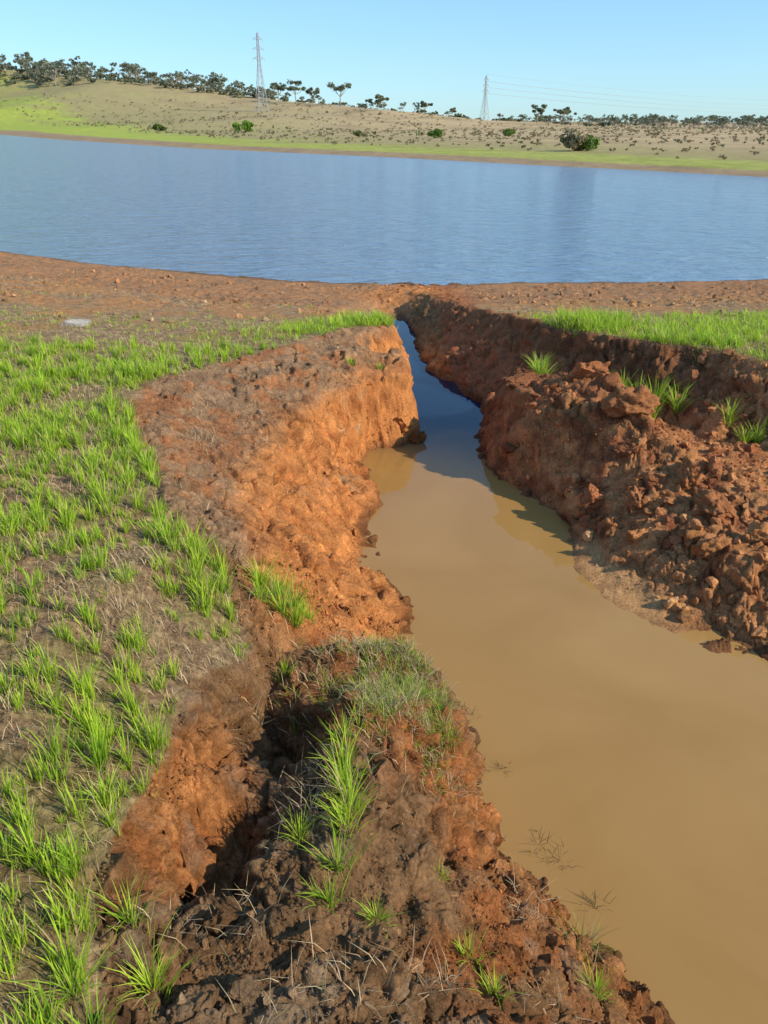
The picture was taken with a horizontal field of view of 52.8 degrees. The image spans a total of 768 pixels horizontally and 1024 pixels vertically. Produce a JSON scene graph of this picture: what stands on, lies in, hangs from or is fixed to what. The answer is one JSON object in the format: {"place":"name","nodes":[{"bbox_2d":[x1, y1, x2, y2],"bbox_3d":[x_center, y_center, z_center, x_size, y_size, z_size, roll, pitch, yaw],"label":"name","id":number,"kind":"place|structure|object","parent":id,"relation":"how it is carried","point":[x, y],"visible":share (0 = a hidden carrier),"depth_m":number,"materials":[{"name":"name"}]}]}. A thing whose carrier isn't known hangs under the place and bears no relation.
{"place":"outdoors","nodes":[
{"label":"outdoors","id":0,"kind":"place"},
{"bbox_2d":[0,69,767,1023],"bbox_3d":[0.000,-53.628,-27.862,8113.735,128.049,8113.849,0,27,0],"label":"ground","id":1,"kind":"structure","parent":0,"point":[468,353],"depth_m":5.07,"materials":[{"name":"soil"}]},
{"bbox_2d":[60,319,91,327],"bbox_3d":[-3.778,-2.287,9.481,0.381,0.142,0.230,0,27,0],"label":"pale rock","id":2,"kind":"object","parent":1,"relation":"on","point":[75,322],"visible":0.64,"depth_m":9.41,"materials":[{"name":"stone"}]},
{"bbox_2d":[152,123,166,131],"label":"shrub","id":3,"kind":"object","parent":1,"relation":"on","point":[159,127],"visible":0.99,"depth_m":286.79,"materials":[{"name":"green plant"}]},
{"bbox_2d":[232,120,253,132],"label":"shrub","id":4,"kind":"object","parent":1,"relation":"on","point":[245,125],"visible":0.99,"depth_m":248.67,"materials":[{"name":"green plant"}]},
{"bbox_2d":[253,33,268,111],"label":"transmission tower","id":5,"kind":"structure","parent":1,"relation":"on","point":[258,59],"depth_m":522.01,"materials":[{"name":"silver metal"}]},
{"bbox_2d":[269,82,286,100],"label":"eucalyptus tree","id":6,"kind":"object","parent":1,"relation":"on","point":[276,86],"visible":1,"depth_m":614.26,"materials":[{"name":"green plant"}]},
{"bbox_2d":[287,79,305,102],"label":"eucalyptus tree","id":7,"kind":"object","parent":1,"relation":"on","point":[293,88],"visible":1,"depth_m":596.68,"materials":[{"name":"green plant"}]},
{"bbox_2d":[305,87,319,103],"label":"eucalyptus tree","id":8,"kind":"object","parent":1,"relation":"on","point":[315,92],"visible":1,"depth_m":591.32,"materials":[{"name":"green plant"}]},
{"bbox_2d":[326,82,351,105],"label":"eucalyptus tree","id":9,"kind":"object","parent":1,"relation":"on","point":[341,88],"visible":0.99,"depth_m":576.17,"materials":[{"name":"green plant"}]},
{"bbox_2d":[352,130,364,136],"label":"shrub","id":10,"kind":"object","parent":1,"relation":"on","point":[357,133],"visible":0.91,"depth_m":170.15,"materials":[{"name":"green plant"}]},
{"bbox_2d":[365,99,376,104],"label":"eucalyptus tree","id":11,"kind":"object","parent":1,"relation":"on","point":[369,101],"visible":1,"depth_m":564.41,"materials":[{"name":"green plant"}]},
{"bbox_2d":[375,94,389,103],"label":"eucalyptus tree","id":12,"kind":"object","parent":1,"relation":"on","point":[379,98],"visible":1,"depth_m":563.09,"materials":[{"name":"green plant"}]},
{"bbox_2d":[0,290,767,1023],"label":"green grass","id":13,"kind":"structure","parent":1,"relation":"on","point":[674,328],"depth_m":3.86,"materials":[{"name":"green plant"}]},
{"bbox_2d":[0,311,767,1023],"bbox_3d":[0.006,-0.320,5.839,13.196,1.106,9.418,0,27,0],"label":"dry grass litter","id":14,"kind":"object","parent":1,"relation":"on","point":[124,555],"visible":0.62,"depth_m":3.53,"materials":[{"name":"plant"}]},
{"bbox_2d":[0,51,767,128],"bbox_3d":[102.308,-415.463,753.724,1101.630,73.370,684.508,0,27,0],"label":"distant treeline","id":15,"kind":"object","parent":1,"relation":"on","point":[36,72],"visible":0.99,"depth_m":706.13,"materials":[{"name":"green plant"}]},
{"bbox_2d":[0,267,767,1023],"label":"soil clods","id":16,"kind":"object","parent":1,"relation":"on","point":[672,603],"visible":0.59,"depth_m":4.13,"materials":[{"name":"brown soil"}]},
{"bbox_2d":[0,93,767,159],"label":"hillside scrub","id":17,"kind":"object","parent":1,"relation":"on","point":[491,133],"visible":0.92,"depth_m":268.85,"materials":[{"name":"green plant"}]},
{"bbox_2d":[420,101,432,112],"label":"eucalyptus tree","id":18,"kind":"object","parent":1,"relation":"on","point":[422,103],"visible":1,"depth_m":547.60,"materials":[{"name":"green plant"}]},
{"bbox_2d":[427,128,442,137],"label":"shrub","id":19,"kind":"object","parent":1,"relation":"on","point":[436,132],"visible":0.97,"depth_m":160.68,"materials":[{"name":"green plant"}]},
{"bbox_2d":[197,361,767,1023],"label":"slumped soil blocks","id":20,"kind":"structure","parent":1,"relation":"on","point":[623,401],"depth_m":5.66,"materials":[{"name":"brown soil"}]},
{"bbox_2d":[480,74,488,119],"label":"transmission tower","id":21,"kind":"structure","parent":1,"relation":"on","point":[485,90],"depth_m":705.10,"materials":[{"name":"silver metal"}]},
{"bbox_2d":[485,74,767,113],"bbox_3d":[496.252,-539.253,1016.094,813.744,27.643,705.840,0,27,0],"label":"power lines","id":22,"kind":"object","parent":21,"relation":"attached to","point":[607,94],"visible":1,"depth_m":811.83,"materials":[{"name":"silver metal"}]},
{"bbox_2d":[502,128,515,136],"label":"shrub","id":23,"kind":"object","parent":1,"relation":"on","point":[508,132],"visible":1,"depth_m":178.73,"materials":[{"name":"green plant"}]},
{"bbox_2d":[531,104,547,121],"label":"eucalyptus tree","id":24,"kind":"object","parent":1,"relation":"on","point":[539,109],"visible":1,"depth_m":494.73,"materials":[{"name":"green plant"}]},
{"bbox_2d":[553,107,571,121],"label":"eucalyptus tree","id":25,"kind":"object","parent":1,"relation":"on","point":[566,110],"visible":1,"depth_m":486.74,"materials":[{"name":"green plant"}]},
{"bbox_2d":[559,129,587,150],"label":"shrub","id":26,"kind":"object","parent":1,"relation":"on","point":[573,139],"visible":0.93,"depth_m":83.61,"materials":[{"name":"grey plant"}]},
{"bbox_2d":[578,134,599,150],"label":"shrub","id":27,"kind":"object","parent":1,"relation":"on","point":[591,142],"visible":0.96,"depth_m":84.63,"materials":[{"name":"green plant"}]},
{"bbox_2d":[0,135,767,284],"bbox_3d":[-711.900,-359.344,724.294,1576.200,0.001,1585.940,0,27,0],"label":"lake","id":28,"kind":"structure","parent":0,"point":[323,218],"depth_m":28.29,"materials":[{"name":"blue liquid"}]},
{"bbox_2d":[0,0,767,122],"label":"sky","id":29,"kind":"structure","parent":0,"point":[441,53],"materials":[{"name":"blue"}]},
{"bbox_2d":[357,320,767,1023],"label":"muddy channel water","id":30,"kind":"structure","parent":0,"point":[627,750],"depth_m":4.34,"materials":[{"name":"brown liquid"}]}
]}

